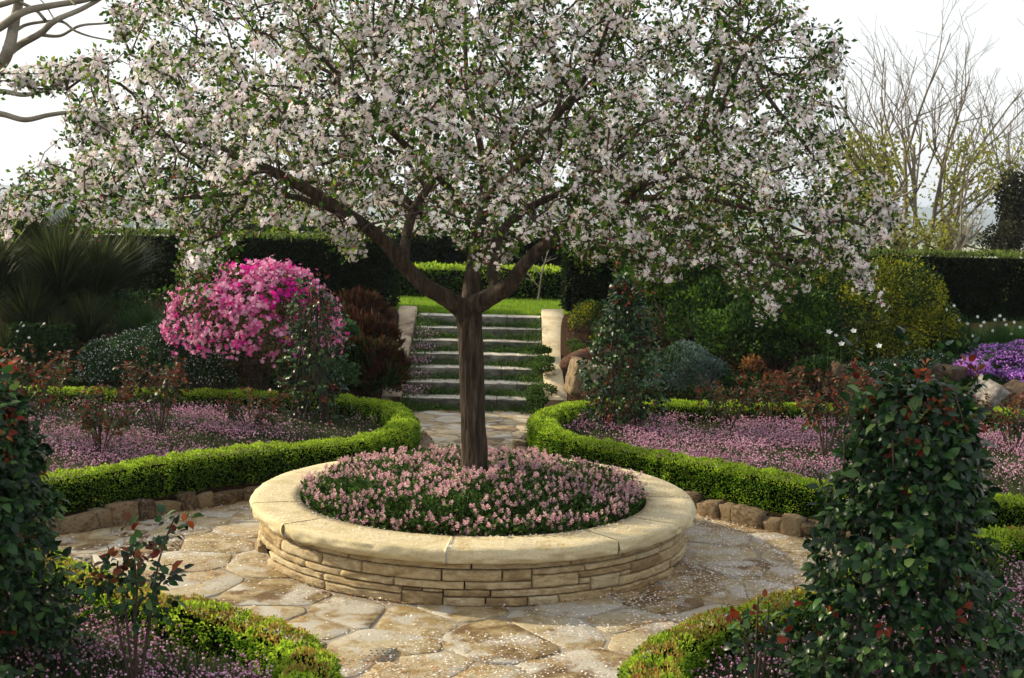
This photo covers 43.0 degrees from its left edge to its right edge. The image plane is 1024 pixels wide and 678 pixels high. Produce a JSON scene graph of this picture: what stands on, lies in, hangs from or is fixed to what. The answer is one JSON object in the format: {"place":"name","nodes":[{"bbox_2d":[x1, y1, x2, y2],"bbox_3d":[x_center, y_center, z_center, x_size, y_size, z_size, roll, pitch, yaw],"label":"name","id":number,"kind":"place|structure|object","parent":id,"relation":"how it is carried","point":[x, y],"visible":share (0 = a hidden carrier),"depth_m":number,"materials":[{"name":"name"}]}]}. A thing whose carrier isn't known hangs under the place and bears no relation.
{"place":"outdoors","nodes":[
{"label":"outdoors","id":0,"kind":"place"},
{"bbox_2d":[2,619,228,677],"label":"bed soil","id":1,"kind":"structure","parent":0,"point":[119,668],"depth_m":7.18,"materials":[{"name":"brown soil"}]},
{"bbox_2d":[0,356,103,677],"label":"pillar rose","id":2,"kind":"object","parent":1,"relation":"on","point":[21,469],"visible":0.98,"depth_m":6.66,"materials":[{"name":"green plant"}]},
{"bbox_2d":[70,504,203,677],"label":"rose bush","id":3,"kind":"object","parent":1,"relation":"on","point":[132,578],"visible":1,"depth_m":6.47,"materials":[{"name":"green plant"}]},
{"bbox_2d":[0,586,273,677],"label":"pink bed flowers","id":4,"kind":"object","parent":1,"relation":"on","point":[109,646],"visible":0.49,"depth_m":6.95,"materials":[{"name":"pink plant"}]},
{"bbox_2d":[11,544,343,677],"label":"box hedge","id":5,"kind":"object","parent":1,"relation":"on","point":[289,657],"visible":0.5,"depth_m":7.17,"materials":[{"name":"green plant"}]},
{"bbox_2d":[35,416,418,518],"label":"bed soil","id":6,"kind":"structure","parent":0,"point":[212,489],"depth_m":11.65,"materials":[{"name":"brown soil"}]},
{"bbox_2d":[0,343,85,429],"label":"rose bush","id":7,"kind":"object","parent":6,"relation":"on","point":[44,387],"visible":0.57,"depth_m":13.01,"materials":[{"name":"brown plant"}]},
{"bbox_2d":[64,384,136,458],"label":"rose bush","id":8,"kind":"object","parent":6,"relation":"on","point":[91,418],"visible":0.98,"depth_m":12.56,"materials":[{"name":"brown plant"}]},
{"bbox_2d":[102,344,193,443],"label":"rose bush","id":9,"kind":"object","parent":6,"relation":"on","point":[171,383],"visible":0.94,"depth_m":13.48,"materials":[{"name":"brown plant"}]},
{"bbox_2d":[0,396,383,480],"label":"pink bed flowers","id":10,"kind":"object","parent":6,"relation":"on","point":[78,452],"visible":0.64,"depth_m":13.81,"materials":[{"name":"pink plant"}]},
{"bbox_2d":[0,385,421,515],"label":"box hedge","id":11,"kind":"object","parent":6,"relation":"on","point":[134,481],"visible":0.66,"depth_m":12.04,"materials":[{"name":"green plant"}]},
{"bbox_2d":[214,386,289,433],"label":"rose bush","id":12,"kind":"object","parent":6,"relation":"on","point":[231,409],"visible":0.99,"depth_m":14.01,"materials":[{"name":"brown plant"}]},
{"bbox_2d":[274,368,332,418],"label":"rose bush","id":13,"kind":"object","parent":6,"relation":"on","point":[284,388],"visible":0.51,"depth_m":15.03,"materials":[{"name":"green plant"}]},
{"bbox_2d":[270,272,355,432],"bbox_3d":[-2.271,0.160,14.731,0.976,1.854,0.915,1,6,0],"label":"pillar rose","id":14,"kind":"object","parent":6,"relation":"on","point":[320,361],"visible":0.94,"depth_m":14.62,"materials":[{"name":"green plant"}]},
{"bbox_2d":[33,409,895,677],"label":"paving","id":15,"kind":"structure","parent":0,"point":[441,428],"depth_m":8.85,"materials":[{"name":"beige stone"}]},
{"bbox_2d":[17,427,434,538],"bbox_3d":[-3.065,1.381,11.691,1.868,0.249,7.929,6,7,39],"label":"stone edging","id":16,"kind":"object","parent":15,"relation":"on","point":[106,516],"visible":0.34,"depth_m":10.94,"materials":[{"name":"stone"}]},
{"bbox_2d":[360,647,396,662],"bbox_3d":[-0.794,1.888,7.768,0.200,0.024,0.200,1,6,0],"label":"drain cover","id":17,"kind":"object","parent":15,"relation":"on","point":[368,653],"visible":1,"depth_m":7.75,"materials":[{"name":"beige stone"}]},
{"bbox_2d":[71,504,829,677],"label":"fallen petals","id":18,"kind":"object","parent":15,"relation":"on","point":[578,634],"visible":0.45,"depth_m":8.97,"materials":[{"name":"white plant"}]},
{"bbox_2d":[59,499,848,677],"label":"fallen husks","id":19,"kind":"object","parent":15,"relation":"on","point":[373,662],"visible":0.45,"depth_m":9.08},
{"bbox_2d":[249,453,696,606],"bbox_3d":[-0.307,1.409,10.439,3.543,0.510,3.526,1,6,0],"label":"round planter","id":20,"kind":"object","parent":15,"relation":"on","point":[498,574],"visible":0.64,"depth_m":9.02,"materials":[{"name":"stone"}]},
{"bbox_2d":[0,0,919,483],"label":"crab apple tree","id":21,"kind":"object","parent":20,"relation":"in","point":[626,204],"visible":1,"depth_m":8.85,"materials":[{"name":"white plant"}]},
{"bbox_2d":[299,443,647,535],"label":"planter flowers","id":22,"kind":"object","parent":20,"relation":"in","point":[413,470],"visible":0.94,"depth_m":9.84,"materials":[{"name":"pink plant"}]},
{"bbox_2d":[256,458,690,547],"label":"fallen petals","id":23,"kind":"object","parent":20,"relation":"on","point":[472,537],"visible":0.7,"depth_m":9.40,"materials":[{"name":"plant"}]},
{"bbox_2d":[511,433,966,548],"bbox_3d":[2.684,1.481,12.097,8.000,0.241,2.282,6,8,42],"label":"stone edging","id":24,"kind":"object","parent":15,"relation":"on","point":[795,525],"visible":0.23,"depth_m":11.18,"materials":[{"name":"stone"}]},
{"bbox_2d":[392,295,570,315],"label":"grass","id":25,"kind":"structure","parent":0,"point":[502,307],"depth_m":21.62,"materials":[{"name":"green plant"}]},
{"bbox_2d":[0,184,1000,230],"bbox_3d":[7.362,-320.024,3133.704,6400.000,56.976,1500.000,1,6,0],"label":"hills","id":26,"kind":"structure","parent":0,"point":[986,221],"depth_m":2953.85,"materials":[{"name":"grey"}]},
{"bbox_2d":[0,209,1023,410],"bbox_3d":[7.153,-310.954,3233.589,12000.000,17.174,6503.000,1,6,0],"label":"ground","id":27,"kind":"structure","parent":0,"point":[570,335],"depth_m":18.23,"materials":[{"name":"soil"}]},
{"bbox_2d":[6,321,77,386],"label":"anemones","id":28,"kind":"object","parent":27,"relation":"on","point":[68,329],"visible":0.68,"depth_m":16.04,"materials":[{"name":"green plant"}]},
{"bbox_2d":[0,0,153,121],"bbox_3d":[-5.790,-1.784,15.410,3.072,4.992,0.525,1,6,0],"label":"plane tree","id":29,"kind":"object","parent":27,"relation":"on","point":[11,45],"visible":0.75,"depth_m":15.19,"materials":[{"name":"wood"}]},
{"bbox_2d":[0,198,167,365],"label":"broom shrub","id":30,"kind":"object","parent":27,"relation":"on","point":[67,262],"visible":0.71,"depth_m":16.92,"materials":[{"name":"green plant"}]},
{"bbox_2d":[0,261,254,379],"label":"bank plant","id":31,"kind":"object","parent":27,"relation":"on","point":[121,295],"visible":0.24,"depth_m":17.47,"materials":[{"name":"green plant"}]},
{"bbox_2d":[74,313,245,384],"bbox_3d":[-4.369,0.107,16.181,2.129,0.872,1.217,1,6,0],"label":"candytuft","id":32,"kind":"object","parent":27,"relation":"on","point":[117,348],"visible":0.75,"depth_m":15.95,"materials":[{"name":"green plant"}]},
{"bbox_2d":[0,224,400,308],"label":"tall hedge","id":33,"kind":"object","parent":27,"relation":"on","point":[376,269],"visible":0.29,"depth_m":20.62,"materials":[{"name":"green plant"}]},
{"bbox_2d":[199,165,273,224],"bbox_3d":[-6.937,-3.269,33.604,2.444,2.899,3.095,1,6,0],"label":"bare tree","id":34,"kind":"object","parent":27,"relation":"on","point":[245,207],"visible":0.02,"depth_m":33.98,"materials":[{"name":"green plant"}]},
{"bbox_2d":[234,359,270,377],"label":"shrub","id":35,"kind":"object","parent":27,"relation":"on","point":[263,369],"visible":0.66,"depth_m":16.09,"materials":[{"name":"green plant"}]},
{"bbox_2d":[158,255,349,395],"bbox_3d":[-3.162,-0.071,15.963,2.307,1.925,2.100,1,6,0],"label":"azalea bush","id":36,"kind":"object","parent":27,"relation":"on","point":[255,301],"visible":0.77,"depth_m":15.53,"materials":[{"name":"pink plant"}]},
{"bbox_2d":[248,196,317,232],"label":"spring tree","id":37,"kind":"object","parent":27,"relation":"on","point":[293,208],"visible":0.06,"depth_m":31.70,"materials":[{"name":"green plant"}]},
{"bbox_2d":[268,317,362,391],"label":"bank plant","id":38,"kind":"object","parent":27,"relation":"on","point":[352,327],"visible":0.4,"depth_m":16.37,"materials":[{"name":"green plant"}]},
{"bbox_2d":[278,123,400,232],"bbox_3d":[-4.125,-3.400,29.771,3.405,4.028,3.239,1,6,0],"label":"bare tree","id":39,"kind":"object","parent":27,"relation":"on","point":[295,159],"visible":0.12,"depth_m":29.26,"materials":[{"name":"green plant"}]},
{"bbox_2d":[325,286,406,347],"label":"barberry bush","id":40,"kind":"object","parent":27,"relation":"on","point":[369,313],"visible":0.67,"depth_m":18.32,"materials":[{"name":"brown plant"}]},
{"bbox_2d":[329,333,413,394],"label":"barberry bush","id":41,"kind":"object","parent":27,"relation":"on","point":[382,361],"visible":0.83,"depth_m":16.73,"materials":[{"name":"brown plant"}]},
{"bbox_2d":[381,306,416,406],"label":"stair side wall","id":42,"kind":"structure","parent":27,"relation":"on","point":[407,317],"depth_m":19.49,"materials":[{"name":"beige stone"}]},
{"bbox_2d":[402,313,542,410],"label":"stone steps","id":43,"kind":"structure","parent":27,"relation":"on","point":[454,399],"depth_m":18.73,"materials":[{"name":"grey stone"}]},
{"bbox_2d":[403,328,438,394],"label":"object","id":44,"kind":"object","parent":43,"relation":"on","point":[416,360],"visible":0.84,"depth_m":18.50,"materials":[{"name":"green plant"}]},
{"bbox_2d":[400,313,544,415],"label":"creeping plants","id":45,"kind":"object","parent":43,"relation":"on","point":[526,377],"visible":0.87,"depth_m":18.53,"materials":[{"name":"green plant"}]},
{"bbox_2d":[525,344,557,405],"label":"spreading juniper","id":46,"kind":"object","parent":43,"relation":"on","point":[539,363],"visible":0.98,"depth_m":17.93,"materials":[{"name":"green plant"}]},
{"bbox_2d":[393,260,562,300],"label":"tall hedge","id":47,"kind":"object","parent":27,"relation":"on","point":[450,278],"visible":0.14,"depth_m":23.88,"materials":[{"name":"green plant"}]},
{"bbox_2d":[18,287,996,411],"bbox_3d":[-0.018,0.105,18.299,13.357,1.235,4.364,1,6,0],"label":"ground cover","id":48,"kind":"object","parent":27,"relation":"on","point":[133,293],"visible":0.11,"depth_m":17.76,"materials":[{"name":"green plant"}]},
{"bbox_2d":[84,353,95,386],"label":"iris clump","id":49,"kind":"object","parent":48,"relation":"on","point":[90,379],"visible":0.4,"depth_m":16.40,"materials":[{"name":"green plant"}]},
{"bbox_2d":[108,298,177,339],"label":"strap leaf clump","id":50,"kind":"object","parent":48,"relation":"on","point":[142,319],"visible":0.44,"depth_m":16.89,"materials":[{"name":"green plant"}]},
{"bbox_2d":[559,347,633,371],"bbox_3d":[1.121,0.265,17.233,1.034,0.337,0.258,-1,6,-23],"label":"boulder","id":51,"kind":"object","parent":48,"relation":"on","point":[565,360],"visible":0.44,"depth_m":17.07,"materials":[{"name":"brown stone"}]},
{"bbox_2d":[925,364,969,386],"bbox_3d":[5.530,0.465,16.524,0.427,0.289,0.456,7,2,44],"label":"boulder","id":52,"kind":"object","parent":48,"relation":"on","point":[959,372],"visible":0.56,"depth_m":16.36,"materials":[{"name":"stone"}]},
{"bbox_2d":[0,202,1023,245],"bbox_3d":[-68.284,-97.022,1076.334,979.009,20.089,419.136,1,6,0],"label":"distant trees","id":53,"kind":"object","parent":27,"relation":"on","point":[127,225],"visible":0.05,"depth_m":908.49,"materials":[{"name":"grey plant"}]},
{"bbox_2d":[169,221,859,271],"bbox_3d":[0.041,-1.633,27.479,14.347,1.494,1.570,1,6,0],"label":"tall hedge","id":54,"kind":"object","parent":27,"relation":"on","point":[442,250],"visible":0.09,"depth_m":26.91,"materials":[{"name":"green plant"}]},
{"bbox_2d":[24,297,1019,406],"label":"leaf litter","id":55,"kind":"object","parent":27,"relation":"on","point":[846,359],"visible":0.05,"depth_m":18.05,"materials":[{"name":"brown plant"}]},
{"bbox_2d":[541,309,566,409],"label":"stair side wall","id":56,"kind":"structure","parent":27,"relation":"on","point":[551,320],"depth_m":19.00,"materials":[{"name":"beige stone"}]},
{"bbox_2d":[563,356,606,398],"bbox_3d":[0.962,0.511,16.719,0.497,0.498,0.440,12,8,-18],"label":"boulder","id":57,"kind":"object","parent":27,"relation":"on","point":[573,385],"visible":0.59,"depth_m":16.54,"materials":[{"name":"beige stone"}]},
{"bbox_2d":[564,338,606,351],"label":"bank plant","id":58,"kind":"object","parent":27,"relation":"on","point":[570,342],"visible":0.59,"depth_m":18.17,"materials":[{"name":"green plant"}]},
{"bbox_2d":[567,298,620,344],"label":"bank plant","id":59,"kind":"object","parent":27,"relation":"on","point":[591,311],"visible":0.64,"depth_m":18.82,"materials":[{"name":"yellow plant"}]},
{"bbox_2d":[611,221,751,343],"bbox_3d":[2.425,-0.856,18.261,2.027,1.755,2.356,1,6,0],"label":"dark green shrub","id":60,"kind":"object","parent":27,"relation":"on","point":[693,290],"visible":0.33,"depth_m":17.93,"materials":[{"name":"green plant"}]},
{"bbox_2d":[642,338,731,390],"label":"silver shrub","id":61,"kind":"object","parent":27,"relation":"on","point":[707,367],"visible":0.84,"depth_m":16.26,"materials":[{"name":"green plant"}]},
{"bbox_2d":[647,153,783,234],"bbox_3d":[5.182,-3.254,33.816,3.768,3.338,2.830,1,6,0],"label":"spring tree","id":62,"kind":"object","parent":27,"relation":"on","point":[722,224],"visible":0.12,"depth_m":33.65,"materials":[{"name":"green plant"}]},
{"bbox_2d":[737,354,790,407],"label":"rusty shrub","id":63,"kind":"object","parent":27,"relation":"on","point":[758,360],"visible":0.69,"depth_m":16.02,"materials":[{"name":"brown plant"}]},
{"bbox_2d":[685,252,852,376],"bbox_3d":[3.378,-0.316,17.609,2.221,1.755,2.754,1,6,0],"label":"dark green shrub","id":64,"kind":"object","parent":27,"relation":"on","point":[735,321],"visible":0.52,"depth_m":16.83,"materials":[{"name":"green plant"}]},
{"bbox_2d":[559,240,1023,322],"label":"tall hedge","id":65,"kind":"object","parent":27,"relation":"on","point":[985,287],"visible":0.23,"depth_m":20.72,"materials":[{"name":"green plant"}]},
{"bbox_2d":[781,355,851,402],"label":"rose bush","id":66,"kind":"object","parent":27,"relation":"on","point":[800,372],"visible":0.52,"depth_m":15.81,"materials":[{"name":"brown plant"}]},
{"bbox_2d":[825,329,832,407],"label":"white flower","id":67,"kind":"object","parent":27,"relation":"on","point":[829,331],"visible":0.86,"depth_m":15.82,"materials":[{"name":"green plant"}]},
{"bbox_2d":[816,360,878,400],"bbox_3d":[4.173,0.591,16.024,0.762,0.451,0.559,24,9,-7],"label":"boulder","id":68,"kind":"object","parent":27,"relation":"on","point":[836,371],"visible":0.23,"depth_m":15.78,"materials":[{"name":"brown stone"}]},
{"bbox_2d":[851,328,855,366],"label":"white flower","id":69,"kind":"object","parent":27,"relation":"on","point":[853,330],"visible":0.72,"depth_m":15.81,"materials":[{"name":"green plant"}]},
{"bbox_2d":[812,122,900,236],"bbox_3d":[9.414,-3.831,35.743,2.445,4.299,2.192,1,6,0],"label":"spring tree","id":70,"kind":"object","parent":27,"relation":"on","point":[853,173],"visible":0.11,"depth_m":35.57,"materials":[{"name":"green plant"}]},
{"bbox_2d":[713,336,1009,392],"bbox_3d":[4.392,0.331,16.623,4.026,0.656,1.687,0,6,-14],"label":"bank plant","id":71,"kind":"object","parent":27,"relation":"on","point":[817,362],"visible":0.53,"depth_m":16.06,"materials":[{"name":"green plant"}]},
{"bbox_2d":[876,343,881,379],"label":"white flower","id":72,"kind":"object","parent":27,"relation":"on","point":[878,345],"visible":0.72,"depth_m":15.83,"materials":[{"name":"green plant"}]},
{"bbox_2d":[825,162,938,254],"bbox_3d":[7.705,-2.229,26.937,2.346,2.822,2.016,-3,7,-38],"label":"bare tree","id":73,"kind":"object","parent":27,"relation":"on","point":[896,194],"visible":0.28,"depth_m":26.61,"materials":[{"name":"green plant"}]},
{"bbox_2d":[806,253,969,362],"bbox_3d":[5.106,-0.400,17.768,2.179,1.592,2.164,1,6,0],"label":"yellow green shrub","id":74,"kind":"object","parent":27,"relation":"on","point":[933,314],"visible":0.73,"depth_m":17.50,"materials":[{"name":"green plant"}]},
{"bbox_2d":[832,211,957,256],"bbox_3d":[8.747,-2.036,29.925,3.494,1.848,1.800,1,6,0],"label":"spring tree","id":75,"kind":"object","parent":27,"relation":"on","point":[914,244],"visible":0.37,"depth_m":29.68,"materials":[{"name":"green plant"}]},
{"bbox_2d":[845,348,958,380],"bbox_3d":[5.008,0.324,16.844,1.945,0.376,0.866,-2,7,-31],"label":"candytuft","id":76,"kind":"object","parent":27,"relation":"on","point":[933,355],"visible":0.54,"depth_m":16.84,"materials":[{"name":"green plant"}]},
{"bbox_2d":[787,0,1023,255],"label":"bare tree","id":77,"kind":"object","parent":27,"relation":"on","point":[907,154],"visible":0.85,"depth_m":30.65,"materials":[{"name":"brown plant"}]},
{"bbox_2d":[917,217,987,256],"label":"spring tree","id":78,"kind":"object","parent":27,"relation":"on","point":[949,243],"visible":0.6,"depth_m":29.83,"materials":[{"name":"green plant"}]},
{"bbox_2d":[902,5,1023,248],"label":"bare tree","id":79,"kind":"object","parent":27,"relation":"on","point":[942,163],"visible":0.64,"depth_m":32.49,"materials":[{"name":"brown plant"}]},
{"bbox_2d":[939,173,993,250],"bbox_3d":[9.690,-2.204,27.815,1.261,2.684,1.360,1,6,0],"label":"bare tree","id":80,"kind":"object","parent":27,"relation":"on","point":[961,242],"visible":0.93,"depth_m":27.86,"materials":[{"name":"wood"}]},
{"bbox_2d":[917,304,1023,358],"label":"daffodil clump","id":81,"kind":"object","parent":27,"relation":"on","point":[1003,335],"visible":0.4,"depth_m":17.74,"materials":[{"name":"green plant"}]},
{"bbox_2d":[953,339,1023,381],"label":"aubrieta","id":82,"kind":"object","parent":27,"relation":"on","point":[1011,353],"visible":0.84,"depth_m":16.68,"materials":[{"name":"purple plant"}]},
{"bbox_2d":[953,72,1023,258],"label":"bare tree","id":83,"kind":"object","parent":27,"relation":"on","point":[1009,139],"visible":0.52,"depth_m":31.26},
{"bbox_2d":[967,374,1010,410],"bbox_3d":[5.961,0.722,16.135,0.413,0.349,0.430,31,8,-28],"label":"boulder","id":84,"kind":"object","parent":27,"relation":"on","point":[997,392],"visible":0.52,"depth_m":15.95,"materials":[{"name":"beige stone"}]},
{"bbox_2d":[975,218,1023,258],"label":"conifer","id":85,"kind":"object","parent":27,"relation":"on","point":[1004,242],"visible":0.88,"depth_m":27.25,"materials":[{"name":"green plant"}]},
{"bbox_2d":[993,168,1023,258],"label":"conifer","id":86,"kind":"object","parent":27,"relation":"on","point":[1009,203],"visible":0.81,"depth_m":27.69,"materials":[{"name":"green plant"}]},
{"bbox_2d":[1001,379,1023,414],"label":"boulder","id":87,"kind":"object","parent":27,"relation":"on","point":[1014,386],"visible":0.32,"depth_m":16.05,"materials":[{"name":"brown stone"}]},
{"bbox_2d":[0,0,1023,208],"label":"sky","id":88,"kind":"structure","parent":0,"point":[1001,21],"materials":[{"name":"white"}]},
{"bbox_2d":[503,37,742,238],"bbox_3d":[2.885,-4.157,29.749,5.624,5.894,4.147,-2,7,-32],"label":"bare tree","id":89,"kind":"object","parent":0,"point":[599,176],"visible":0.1,"depth_m":29.53,"materials":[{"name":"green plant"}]},
{"bbox_2d":[522,436,1022,538],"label":"bed soil","id":90,"kind":"structure","parent":0,"point":[773,514],"depth_m":11.22,"materials":[{"name":"brown soil"}]},
{"bbox_2d":[589,387,648,431],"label":"rose bush","id":91,"kind":"object","parent":90,"relation":"on","point":[628,403],"visible":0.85,"depth_m":14.56,"materials":[{"name":"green plant"}]},
{"bbox_2d":[574,259,670,436],"bbox_3d":[1.265,0.135,14.786,1.102,2.102,1.103,1,6,0],"label":"pillar rose","id":92,"kind":"object","parent":90,"relation":"on","point":[618,302],"visible":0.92,"depth_m":14.62,"materials":[{"name":"green plant"}]},
{"bbox_2d":[692,374,770,432],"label":"rose bush","id":93,"kind":"object","parent":90,"relation":"on","point":[743,400],"visible":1,"depth_m":14.77,"materials":[{"name":"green plant"}]},
{"bbox_2d":[740,371,802,428],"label":"rose bush","id":94,"kind":"object","parent":90,"relation":"on","point":[772,390],"visible":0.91,"depth_m":15.08,"materials":[{"name":"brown plant"}]},
{"bbox_2d":[525,397,1023,536],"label":"box hedge","id":95,"kind":"object","parent":90,"relation":"on","point":[548,431],"visible":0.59,"depth_m":12.09,"materials":[{"name":"green plant"}]},
{"bbox_2d":[563,409,1023,503],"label":"pink bed flowers","id":96,"kind":"object","parent":90,"relation":"on","point":[762,443],"visible":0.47,"depth_m":13.85,"materials":[{"name":"pink plant"}]},
{"bbox_2d":[793,380,860,465],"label":"rose bush","id":97,"kind":"object","parent":90,"relation":"on","point":[815,405],"visible":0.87,"depth_m":13.19,"materials":[{"name":"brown plant"}]},
{"bbox_2d":[827,357,908,428],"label":"rose bush","id":98,"kind":"object","parent":90,"relation":"on","point":[847,377],"visible":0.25,"depth_m":14.76,"materials":[{"name":"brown plant"}]},
{"bbox_2d":[973,392,1023,456],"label":"rose bush","id":99,"kind":"object","parent":90,"relation":"on","point":[1017,399],"visible":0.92,"depth_m":13.75,"materials":[{"name":"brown plant"}]},
{"bbox_2d":[711,572,1023,677],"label":"bed soil","id":100,"kind":"structure","parent":0,"point":[823,674],"depth_m":7.45,"materials":[{"name":"brown soil"}]},
{"bbox_2d":[721,589,802,677],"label":"rose bush","id":101,"kind":"object","parent":100,"relation":"on","point":[734,616],"visible":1,"depth_m":6.51,"materials":[{"name":"green plant"}]},
{"bbox_2d":[616,524,1023,677],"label":"box hedge","id":102,"kind":"object","parent":100,"relation":"on","point":[679,654],"visible":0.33,"depth_m":7.26,"materials":[{"name":"green plant"}]},
{"bbox_2d":[690,545,1023,677],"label":"pink bed flowers","id":103,"kind":"object","parent":100,"relation":"on","point":[1017,581],"visible":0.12,"depth_m":7.36,"materials":[{"name":"pink plant"}]},
{"bbox_2d":[765,326,1023,677],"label":"pillar rose","id":104,"kind":"object","parent":100,"relation":"on","point":[936,447],"visible":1,"depth_m":6.35,"materials":[{"name":"green plant"}]},
{"label":"lawn","id":105,"kind":"structure","parent":0,"visible":0},
{"bbox_2d":[514,250,554,300],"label":"bare tree","id":106,"kind":"object","parent":105,"relation":"on","point":[539,285],"visible":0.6,"depth_m":23.18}
]}

